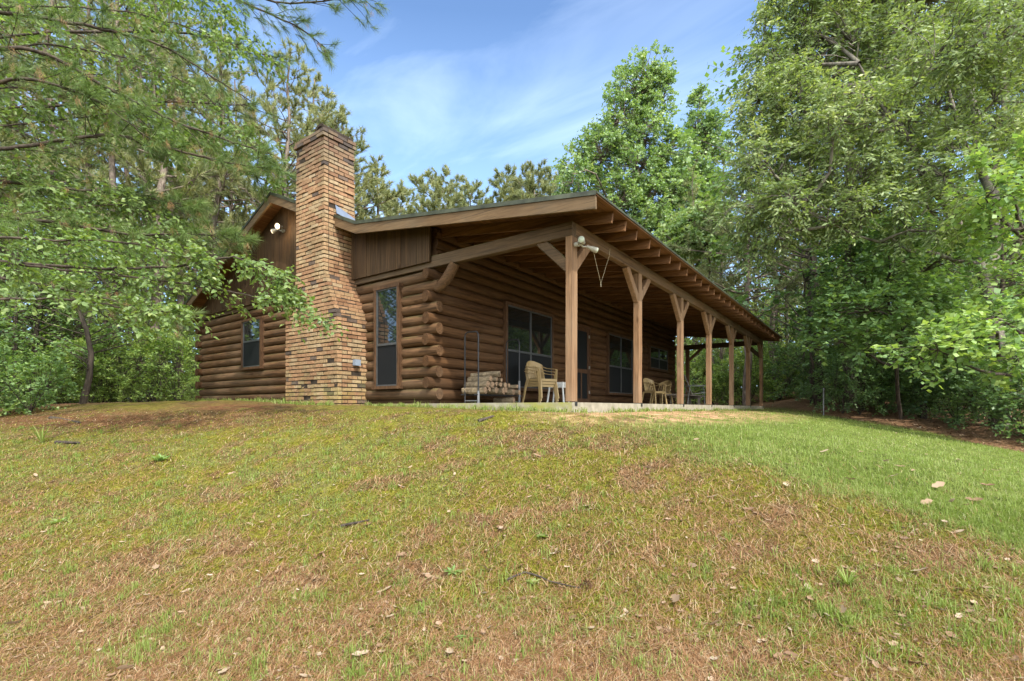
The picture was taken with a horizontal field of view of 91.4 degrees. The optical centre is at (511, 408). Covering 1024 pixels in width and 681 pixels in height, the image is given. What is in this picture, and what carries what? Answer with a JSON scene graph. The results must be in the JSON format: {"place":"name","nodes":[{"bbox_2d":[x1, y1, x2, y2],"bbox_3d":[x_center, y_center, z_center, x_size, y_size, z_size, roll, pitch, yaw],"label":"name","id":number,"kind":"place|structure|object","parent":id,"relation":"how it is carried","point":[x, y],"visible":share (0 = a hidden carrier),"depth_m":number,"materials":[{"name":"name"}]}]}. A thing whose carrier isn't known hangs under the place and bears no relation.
{"place":"outdoors","nodes":[
{"label":"outdoors","id":0,"kind":"place"},
{"bbox_2d":[0,0,1022,362],"label":"sky","id":1,"kind":"structure","parent":0,"point":[474,88],"materials":[{"name":"blue"}]},
{"bbox_2d":[0,391,1023,680],"bbox_3d":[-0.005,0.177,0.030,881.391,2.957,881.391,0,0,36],"label":"ground","id":2,"kind":"structure","parent":0,"point":[788,403],"depth_m":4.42,"materials":[{"name":"green plant"}]},
{"bbox_2d":[0,363,23,415],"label":"shrub","id":3,"kind":"object","parent":2,"relation":"on","point":[6,404],"visible":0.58,"depth_m":13.11,"materials":[{"name":"green plant"}]},
{"bbox_2d":[0,341,48,412],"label":"shrub","id":4,"kind":"object","parent":2,"relation":"on","point":[3,366],"visible":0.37,"depth_m":13.84,"materials":[{"name":"green plant"}]},
{"bbox_2d":[0,337,76,411],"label":"shrub","id":5,"kind":"object","parent":2,"relation":"on","point":[23,358],"visible":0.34,"depth_m":14.54,"materials":[{"name":"green plant"}]},
{"bbox_2d":[0,0,83,403],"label":"pine tree","id":6,"kind":"object","parent":2,"relation":"on","point":[32,96],"visible":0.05,"depth_m":24.67,"materials":[{"name":"green plant"}]},
{"bbox_2d":[0,347,87,414],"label":"shrub","id":7,"kind":"object","parent":2,"relation":"on","point":[20,368],"visible":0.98,"depth_m":13.04,"materials":[{"name":"green plant"}]},
{"bbox_2d":[0,0,90,333],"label":"pine tree","id":8,"kind":"object","parent":2,"relation":"on","point":[2,144],"visible":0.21,"depth_m":18.23,"materials":[{"name":"green plant"}]},
{"bbox_2d":[2,290,99,403],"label":"young tree","id":9,"kind":"object","parent":2,"relation":"on","point":[42,325],"visible":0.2,"depth_m":19.64,"materials":[{"name":"green plant"}]},
{"bbox_2d":[0,216,107,407],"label":"young tree","id":10,"kind":"object","parent":2,"relation":"on","point":[15,346],"visible":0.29,"depth_m":16.53,"materials":[{"name":"green plant"}]},
{"bbox_2d":[0,195,115,403],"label":"young tree","id":11,"kind":"object","parent":2,"relation":"on","point":[36,331],"visible":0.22,"depth_m":17.71,"materials":[{"name":"green plant"}]},
{"bbox_2d":[0,0,118,329],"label":"young tree","id":12,"kind":"object","parent":2,"relation":"on","point":[16,118],"visible":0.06,"depth_m":19.14,"materials":[{"name":"green plant"}]},
{"bbox_2d":[3,0,116,403],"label":"pine tree","id":13,"kind":"object","parent":2,"relation":"on","point":[71,144],"visible":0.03,"depth_m":25.17,"materials":[{"name":"green plant"}]},
{"bbox_2d":[0,2,138,333],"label":"pine tree","id":14,"kind":"object","parent":2,"relation":"on","point":[93,166],"visible":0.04,"depth_m":25.11,"materials":[{"name":"green plant"}]},
{"bbox_2d":[0,0,142,403],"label":"pine tree","id":15,"kind":"object","parent":2,"relation":"on","point":[89,156],"visible":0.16,"depth_m":20.59,"materials":[{"name":"green plant"}]},
{"bbox_2d":[5,0,155,402],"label":"pine tree","id":16,"kind":"object","parent":2,"relation":"on","point":[87,165],"visible":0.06,"depth_m":22.33,"materials":[{"name":"green plant"}]},
{"bbox_2d":[0,211,176,402],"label":"young tree","id":17,"kind":"object","parent":2,"relation":"on","point":[101,324],"visible":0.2,"depth_m":17.86,"materials":[{"name":"green plant"}]},
{"bbox_2d":[39,337,138,402],"bbox_3d":[-14.980,-1.315,17.715,2.773,2.319,2.438,0,0,24],"label":"shrub","id":18,"kind":"object","parent":2,"relation":"on","point":[82,378],"visible":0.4,"depth_m":17.34,"materials":[{"name":"green plant"}]},
{"bbox_2d":[0,207,178,403],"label":"young tree","id":19,"kind":"object","parent":2,"relation":"on","point":[89,371],"visible":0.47,"depth_m":15.13,"materials":[{"name":"green plant"}]},
{"bbox_2d":[39,323,153,401],"bbox_3d":[-14.913,-1.657,18.077,3.609,3.018,3.172,0,0,-35],"label":"shrub","id":20,"kind":"object","parent":2,"relation":"on","point":[94,327],"visible":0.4,"depth_m":17.67,"materials":[{"name":"green plant"}]},
{"bbox_2d":[78,370,128,402],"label":"shrub","id":21,"kind":"object","parent":2,"relation":"on","point":[98,387],"visible":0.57,"depth_m":17.72,"materials":[{"name":"green plant"}]},
{"bbox_2d":[11,0,209,401],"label":"pine tree","id":22,"kind":"object","parent":2,"relation":"on","point":[112,167],"visible":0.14,"depth_m":19.51,"materials":[{"name":"green plant"}]},
{"bbox_2d":[56,0,181,401],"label":"pine tree","id":23,"kind":"object","parent":2,"relation":"on","point":[126,172],"visible":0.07,"depth_m":23.68,"materials":[{"name":"green plant"}]},
{"bbox_2d":[60,216,199,401],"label":"young tree","id":24,"kind":"object","parent":2,"relation":"on","point":[149,260],"visible":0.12,"depth_m":18.45,"materials":[{"name":"green plant"}]},
{"bbox_2d":[112,379,147,401],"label":"shrub","id":25,"kind":"object","parent":2,"relation":"on","point":[130,395],"visible":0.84,"depth_m":16.32,"materials":[{"name":"green plant"}]},
{"bbox_2d":[47,0,217,401],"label":"pine tree","id":26,"kind":"object","parent":2,"relation":"on","point":[140,75],"visible":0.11,"depth_m":23.25,"materials":[{"name":"green plant"}]},
{"bbox_2d":[94,345,185,401],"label":"shrub","id":27,"kind":"object","parent":2,"relation":"on","point":[115,362],"visible":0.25,"depth_m":18.22,"materials":[{"name":"green plant"}]},
{"bbox_2d":[33,0,251,400],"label":"pine tree","id":28,"kind":"object","parent":2,"relation":"on","point":[142,163],"visible":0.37,"depth_m":18.97,"materials":[{"name":"green plant"}]},
{"bbox_2d":[94,326,198,401],"bbox_3d":[-12.365,-1.505,16.910,2.845,2.706,3.236,0,0,44],"label":"shrub","id":29,"kind":"object","parent":2,"relation":"on","point":[134,354],"visible":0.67,"depth_m":16.52,"materials":[{"name":"green plant"}]},
{"bbox_2d":[0,0,295,348],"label":"pine tree","id":30,"kind":"object","parent":2,"relation":"on","point":[190,207],"visible":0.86,"depth_m":9.88,"materials":[{"name":"green plant"}]},
{"bbox_2d":[0,0,300,286],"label":"broadleaf tree","id":31,"kind":"object","parent":2,"relation":"on","point":[24,175],"visible":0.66,"depth_m":10.64,"materials":[{"name":"green plant"}]},
{"bbox_2d":[118,331,200,400],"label":"shrub","id":32,"kind":"object","parent":2,"relation":"on","point":[166,368],"visible":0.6,"depth_m":16.71,"materials":[{"name":"green plant"}]},
{"bbox_2d":[103,0,234,400],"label":"pine tree","id":33,"kind":"object","parent":2,"relation":"on","point":[180,298],"visible":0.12,"depth_m":21.27,"materials":[{"name":"green plant"}]},
{"bbox_2d":[0,226,348,344],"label":"branch","id":34,"kind":"object","parent":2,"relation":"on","point":[281,294],"visible":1,"depth_m":7.17,"materials":[{"name":"green plant"}]},
{"bbox_2d":[117,24,234,370],"bbox_3d":[-20.203,-11.628,30.242,7.285,22.941,7.919,0,0,36],"label":"pine tree","id":35,"kind":"object","parent":2,"relation":"on","point":[133,177],"visible":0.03,"depth_m":29.88,"materials":[{"name":"green plant"}]},
{"bbox_2d":[0,0,392,152],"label":"pine tree","id":36,"kind":"object","parent":2,"relation":"on","point":[326,52],"visible":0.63,"depth_m":13.92,"materials":[{"name":"green plant"}]},
{"bbox_2d":[135,16,281,348],"bbox_3d":[-13.000,-8.836,22.389,5.190,17.339,6.715,0,0,2],"label":"pine tree","id":37,"kind":"object","parent":2,"relation":"on","point":[217,201],"visible":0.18,"depth_m":21.59,"materials":[{"name":"green plant"}]},
{"bbox_2d":[140,71,294,268],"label":"pine tree","id":38,"kind":"object","parent":2,"relation":"on","point":[252,92],"visible":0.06,"depth_m":26.62,"materials":[{"name":"green plant"}]},
{"bbox_2d":[197,36,368,245],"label":"pine tree","id":39,"kind":"object","parent":2,"relation":"on","point":[303,129],"visible":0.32,"depth_m":22.42,"materials":[{"name":"green plant"}]},
{"bbox_2d":[249,71,383,220],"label":"pine tree","id":40,"kind":"object","parent":2,"relation":"on","point":[341,116],"visible":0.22,"depth_m":25.76,"materials":[{"name":"green plant"}]},
{"bbox_2d":[294,113,404,220],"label":"pine tree","id":41,"kind":"object","parent":2,"relation":"on","point":[375,200],"visible":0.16,"depth_m":26.87,"materials":[{"name":"green plant"}]},
{"bbox_2d":[354,153,413,219],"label":"pine tree","id":42,"kind":"object","parent":2,"relation":"on","point":[393,207],"visible":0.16,"depth_m":28.65,"materials":[{"name":"green plant"}]},
{"bbox_2d":[376,178,430,216],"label":"pine tree","id":43,"kind":"object","parent":2,"relation":"on","point":[405,197],"visible":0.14,"depth_m":39.64,"materials":[{"name":"green plant"}]},
{"bbox_2d":[404,164,475,213],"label":"pine tree","id":44,"kind":"object","parent":2,"relation":"on","point":[438,194],"visible":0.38,"depth_m":43.08,"materials":[{"name":"green plant"}]},
{"bbox_2d":[454,178,494,206],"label":"pine tree","id":45,"kind":"object","parent":2,"relation":"on","point":[480,193],"visible":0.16,"depth_m":49.41,"materials":[{"name":"green plant"}]},
{"bbox_2d":[175,123,782,412],"bbox_3d":[0.456,-2.343,16.254,12.732,5.885,16.101,0,0,36],"label":"log cabin","id":46,"kind":"object","parent":2,"relation":"on","point":[408,301],"visible":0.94,"depth_m":9.48,"materials":[{"name":"wood"}]},
{"bbox_2d":[239,316,265,369],"bbox_3d":[-6.159,-1.535,11.923,0.980,1.210,0.205,0,0,36],"label":"window","id":47,"kind":"structure","parent":46,"relation":"in","point":[252,346],"depth_m":11.86,"materials":[{"name":"glass"}]},
{"bbox_2d":[371,282,404,389],"bbox_3d":[-2.234,-1.287,9.092,0.740,1.875,0.205,0,0,36],"label":"window","id":48,"kind":"structure","parent":46,"relation":"in","point":[388,358],"depth_m":9.03,"materials":[{"name":"glass"}]},
{"bbox_2d":[461,331,522,402],"bbox_3d":[-0.328,-0.704,9.059,0.334,1.238,1.430,0,0,36],"label":"firewood rack","id":49,"kind":"object","parent":46,"relation":"on","point":[478,394],"visible":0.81,"depth_m":8.64,"materials":[{"name":"black metal"}]},
{"bbox_2d":[501,301,553,391],"bbox_3d":[0.368,-1.267,10.818,0.189,1.775,1.900,0,0,36],"label":"window","id":50,"kind":"structure","parent":46,"relation":"in","point":[534,329],"depth_m":10.63,"materials":[{"name":"glass"}]},
{"bbox_2d":[521,369,557,402],"bbox_3d":[0.547,-0.472,10.055,0.560,0.785,0.588,0,0,-40],"label":"plastic chair","id":51,"kind":"object","parent":46,"relation":"on","point":[543,385],"visible":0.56,"depth_m":9.96,"materials":[{"name":"beige plastic"}]},
{"bbox_2d":[522,366,558,401],"bbox_3d":[0.560,-0.527,10.039,0.560,0.785,0.588,0,0,-40],"label":"plastic chair","id":52,"kind":"object","parent":51,"relation":"on","point":[535,382],"visible":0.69,"depth_m":9.96,"materials":[{"name":"beige plastic"}]},
{"bbox_2d":[523,361,558,398],"bbox_3d":[0.573,-0.582,10.023,0.560,0.785,0.588,0,0,-40],"label":"plastic chair","id":53,"kind":"object","parent":52,"relation":"on","point":[529,364],"visible":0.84,"depth_m":10.02,"materials":[{"name":"beige plastic"}]},
{"bbox_2d":[577,323,590,402],"bbox_3d":[1.743,-1.115,12.700,0.177,2.030,0.960,0,0,36],"label":"door","id":54,"kind":"structure","parent":46,"relation":"in","point":[583,334],"depth_m":12.79,"materials":[{"name":"brown wood"}]},
{"bbox_2d":[605,331,632,395],"bbox_3d":[3.162,-1.268,14.691,0.189,1.765,1.870,0,0,36],"label":"window","id":55,"kind":"structure","parent":46,"relation":"in","point":[619,349],"depth_m":14.56,"materials":[{"name":"glass"}]},
{"bbox_2d":[642,378,666,403],"bbox_3d":[3.959,-0.472,13.982,0.560,0.785,0.588,0,0,-34],"label":"plastic chair","id":56,"kind":"object","parent":46,"relation":"on","point":[646,381],"visible":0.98,"depth_m":14.00,"materials":[{"name":"beige plastic"}]},
{"bbox_2d":[647,344,669,371],"bbox_3d":[5.054,-1.710,17.315,0.189,0.820,1.900,0,0,36],"label":"window","id":57,"kind":"structure","parent":46,"relation":"in","point":[658,357],"depth_m":17.18,"materials":[{"name":"glass"}]},
{"bbox_2d":[485,163,529,202],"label":"pine tree","id":58,"kind":"object","parent":2,"relation":"on","point":[503,191],"visible":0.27,"depth_m":45.56,"materials":[{"name":"green plant"}]},
{"bbox_2d":[0,409,1023,680],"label":"moss","id":59,"kind":"object","parent":2,"relation":"on","point":[734,591],"visible":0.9,"depth_m":3.13,"materials":[{"name":"green plant"}]},
{"bbox_2d":[0,408,1023,680],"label":"leaf litter","id":60,"kind":"object","parent":2,"relation":"on","point":[892,642],"visible":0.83,"depth_m":2.67,"materials":[{"name":"brown plant"}]},
{"bbox_2d":[0,126,1023,402],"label":"distant woods","id":61,"kind":"object","parent":2,"relation":"on","point":[254,210],"depth_m":43.52,"materials":[{"name":"green plant"}]},
{"bbox_2d":[0,408,1023,680],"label":"pine straw","id":62,"kind":"object","parent":2,"relation":"on","point":[510,670],"visible":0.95,"depth_m":2.84,"materials":[{"name":"brown plant"}]},
{"bbox_2d":[508,158,555,199],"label":"pine tree","id":63,"kind":"object","parent":2,"relation":"on","point":[528,185],"visible":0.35,"depth_m":44.04,"materials":[{"name":"green plant"}]},
{"bbox_2d":[550,39,706,255],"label":"sweetgum tree","id":64,"kind":"object","parent":2,"relation":"on","point":[624,148],"visible":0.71,"depth_m":30.18,"materials":[{"name":"green plant"}]},
{"bbox_2d":[651,196,734,404],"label":"sweetgum tree","id":65,"kind":"object","parent":2,"relation":"on","point":[679,228],"visible":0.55,"depth_m":26.49,"materials":[{"name":"green plant"}]},
{"bbox_2d":[652,81,738,401],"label":"sweetgum tree","id":66,"kind":"object","parent":2,"relation":"on","point":[709,124],"visible":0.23,"depth_m":32.38,"materials":[{"name":"green plant"}]},
{"bbox_2d":[671,164,728,404],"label":"pine tree","id":67,"kind":"object","parent":2,"relation":"on","point":[693,186],"visible":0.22,"depth_m":29.06,"materials":[{"name":"green plant"}]},
{"bbox_2d":[675,349,725,404],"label":"shrub","id":68,"kind":"object","parent":2,"relation":"on","point":[693,364],"visible":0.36,"depth_m":25.63,"materials":[{"name":"green plant"}]},
{"bbox_2d":[684,363,735,404],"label":"shrub","id":69,"kind":"object","parent":2,"relation":"on","point":[715,370],"visible":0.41,"depth_m":26.15,"materials":[{"name":"green plant"}]},
{"bbox_2d":[701,256,741,399],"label":"pine tree","id":70,"kind":"object","parent":2,"relation":"on","point":[724,283],"visible":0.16,"depth_m":30.01,"materials":[{"name":"green plant"}]},
{"bbox_2d":[686,149,766,395],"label":"pine tree","id":71,"kind":"object","parent":2,"relation":"on","point":[741,280],"visible":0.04,"depth_m":35.67,"materials":[{"name":"green plant"}]},
{"bbox_2d":[704,367,752,405],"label":"shrub","id":72,"kind":"object","parent":2,"relation":"on","point":[725,376],"visible":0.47,"depth_m":25.24,"materials":[{"name":"green plant"}]},
{"bbox_2d":[714,357,767,403],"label":"shrub","id":73,"kind":"object","parent":2,"relation":"on","point":[740,370],"visible":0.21,"depth_m":25.73,"materials":[{"name":"green plant"}]},
{"bbox_2d":[667,129,824,405],"bbox_3d":[11.008,-6.876,23.962,7.160,13.506,7.042,0,0,36],"label":"pine tree","id":74,"kind":"object","parent":2,"relation":"on","point":[792,284],"visible":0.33,"depth_m":23.84,"materials":[{"name":"green plant"}]},
{"bbox_2d":[713,343,787,401],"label":"shrub","id":75,"kind":"object","parent":2,"relation":"on","point":[738,365],"visible":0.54,"depth_m":24.80,"materials":[{"name":"green plant"}]},
{"bbox_2d":[752,357,807,401],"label":"shrub","id":76,"kind":"object","parent":2,"relation":"on","point":[766,385],"visible":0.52,"depth_m":24.40,"materials":[{"name":"green plant"}]},
{"bbox_2d":[723,117,836,397],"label":"pine tree","id":77,"kind":"object","parent":2,"relation":"on","point":[772,314],"visible":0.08,"depth_m":26.95,"materials":[{"name":"green plant"}]},
{"bbox_2d":[754,307,835,391],"bbox_3d":[15.022,-2.923,26.220,4.957,4.721,4.804,0,0,-17],"label":"shrub","id":78,"kind":"object","parent":2,"relation":"on","point":[778,346],"visible":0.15,"depth_m":26.28,"materials":[{"name":"green plant"}]},
{"bbox_2d":[764,258,839,379],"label":"young tree","id":79,"kind":"object","parent":2,"relation":"on","point":[801,315],"visible":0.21,"depth_m":24.19,"materials":[{"name":"green plant"}]},
{"bbox_2d":[791,346,842,401],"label":"shrub","id":80,"kind":"object","parent":2,"relation":"on","point":[805,356],"visible":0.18,"depth_m":20.61,"materials":[{"name":"green plant"}]},
{"bbox_2d":[763,309,875,405],"bbox_3d":[12.407,-2.100,20.518,4.092,4.020,4.222,0,0,34],"label":"shrub","id":81,"kind":"object","parent":2,"relation":"on","point":[805,366],"visible":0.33,"depth_m":20.64,"materials":[{"name":"green plant"}]},
{"bbox_2d":[801,352,874,412],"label":"shrub","id":82,"kind":"object","parent":2,"relation":"on","point":[832,374],"visible":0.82,"depth_m":16.53,"materials":[{"name":"green plant"}]},
{"bbox_2d":[805,349,883,405],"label":"shrub","id":83,"kind":"object","parent":2,"relation":"on","point":[818,369],"visible":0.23,"depth_m":18.98,"materials":[{"name":"green plant"}]},
{"bbox_2d":[673,1,1015,402],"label":"young tree","id":84,"kind":"object","parent":2,"relation":"on","point":[740,299],"visible":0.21,"depth_m":21.28,"materials":[{"name":"green plant"}]},
{"bbox_2d":[804,35,902,410],"bbox_3d":[12.019,-6.655,17.476,5.103,13.494,4.214,0,0,-40],"label":"pine tree","id":85,"kind":"object","parent":2,"relation":"on","point":[846,368],"visible":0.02,"depth_m":17.39,"materials":[{"name":"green plant"}]},
{"bbox_2d":[825,363,896,415],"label":"shrub","id":86,"kind":"object","parent":2,"relation":"on","point":[870,390],"visible":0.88,"depth_m":16.13,"materials":[{"name":"green plant"}]},
{"bbox_2d":[700,0,1023,427],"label":"oak tree","id":87,"kind":"object","parent":2,"relation":"on","point":[955,47],"visible":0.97,"depth_m":12.02,"materials":[{"name":"green plant"}]},
{"bbox_2d":[815,301,911,409],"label":"young tree","id":88,"kind":"object","parent":2,"relation":"on","point":[851,365],"visible":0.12,"depth_m":17.19,"materials":[{"name":"green plant"}]},
{"bbox_2d":[793,201,936,406],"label":"maple tree","id":89,"kind":"object","parent":2,"relation":"on","point":[831,251],"visible":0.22,"depth_m":17.24,"materials":[{"name":"green plant"}]},
{"bbox_2d":[735,81,1004,323],"bbox_3d":[16.897,-8.226,25.123,10.276,15.144,9.436,0,0,15],"label":"young tree","id":90,"kind":"object","parent":2,"relation":"on","point":[795,308],"visible":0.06,"depth_m":24.80,"materials":[{"name":"green plant"}]},
{"bbox_2d":[781,164,959,394],"bbox_3d":[15.311,-5.371,21.702,7.078,9.924,7.435,0,0,32],"label":"young tree","id":91,"kind":"object","parent":2,"relation":"on","point":[796,331],"visible":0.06,"depth_m":21.54,"materials":[{"name":"green plant"}]},
{"bbox_2d":[860,339,913,406],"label":"shrub","id":92,"kind":"object","parent":2,"relation":"on","point":[891,369],"visible":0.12,"depth_m":17.37,"materials":[{"name":"green plant"}]},
{"bbox_2d":[793,204,995,418],"bbox_3d":[9.950,-2.688,13.039,5.294,6.082,3.174,0,0,-21],"label":"maple tree","id":93,"kind":"object","parent":2,"relation":"on","point":[854,298],"visible":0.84,"depth_m":12.60,"materials":[{"name":"green plant"}]},
{"bbox_2d":[877,367,929,413],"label":"shrub","id":94,"kind":"object","parent":2,"relation":"on","point":[901,382],"visible":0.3,"depth_m":16.55,"materials":[{"name":"green plant"}]},
{"bbox_2d":[872,350,974,408],"bbox_3d":[13.758,-1.004,16.477,2.692,2.960,3.344,0,0,2],"label":"shrub","id":95,"kind":"object","parent":2,"relation":"on","point":[884,375],"visible":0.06,"depth_m":16.93,"materials":[{"name":"green plant"}]},
{"bbox_2d":[831,222,1021,418],"bbox_3d":[12.443,-2.629,15.347,4.433,5.917,4.220,0,0,38],"label":"young tree","id":96,"kind":"object","parent":2,"relation":"on","point":[923,416],"visible":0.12,"depth_m":14.91,"materials":[{"name":"green plant"}]},
{"bbox_2d":[886,351,982,419],"bbox_3d":[12.795,-0.595,15.213,2.080,2.287,2.584,0,0,-11],"label":"shrub","id":97,"kind":"object","parent":2,"relation":"on","point":[918,392],"visible":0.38,"depth_m":15.14,"materials":[{"name":"green plant"}]},
{"bbox_2d":[864,130,1023,392],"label":"maple tree","id":98,"kind":"object","parent":2,"relation":"on","point":[976,321],"visible":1,"depth_m":10.15,"materials":[{"name":"green plant"}]},
{"bbox_2d":[867,183,1023,407],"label":"young tree","id":99,"kind":"object","parent":2,"relation":"on","point":[969,264],"visible":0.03,"depth_m":16.60,"materials":[{"name":"green plant"}]},
{"bbox_2d":[918,370,989,422],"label":"shrub","id":100,"kind":"object","parent":2,"relation":"on","point":[948,382],"visible":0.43,"depth_m":13.98,"materials":[{"name":"green plant"}]},
{"bbox_2d":[900,348,1021,418],"bbox_3d":[13.139,-0.716,14.796,2.447,2.691,3.040,0,0,-35],"label":"shrub","id":101,"kind":"object","parent":2,"relation":"on","point":[908,405],"visible":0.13,"depth_m":14.86,"materials":[{"name":"green plant"}]},
{"bbox_2d":[900,309,1023,421],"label":"shrub","id":102,"kind":"object","parent":2,"relation":"on","point":[950,375],"visible":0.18,"depth_m":14.14,"materials":[{"name":"green plant"}]},
{"bbox_2d":[910,171,1023,364],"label":"young tree","id":103,"kind":"object","parent":2,"relation":"on","point":[1002,258],"visible":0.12,"depth_m":14.60,"materials":[{"name":"green plant"}]},
{"bbox_2d":[934,350,1023,428],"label":"shrub","id":104,"kind":"object","parent":2,"relation":"on","point":[971,396],"visible":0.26,"depth_m":13.15,"materials":[{"name":"green plant"}]},
{"bbox_2d":[947,342,1023,435],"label":"shrub","id":105,"kind":"object","parent":2,"relation":"on","point":[975,388],"visible":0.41,"depth_m":12.25,"materials":[{"name":"green plant"}]},
{"bbox_2d":[971,359,1023,444],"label":"shrub","id":106,"kind":"object","parent":2,"relation":"on","point":[1001,406],"visible":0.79,"depth_m":11.22,"materials":[{"name":"green plant"}]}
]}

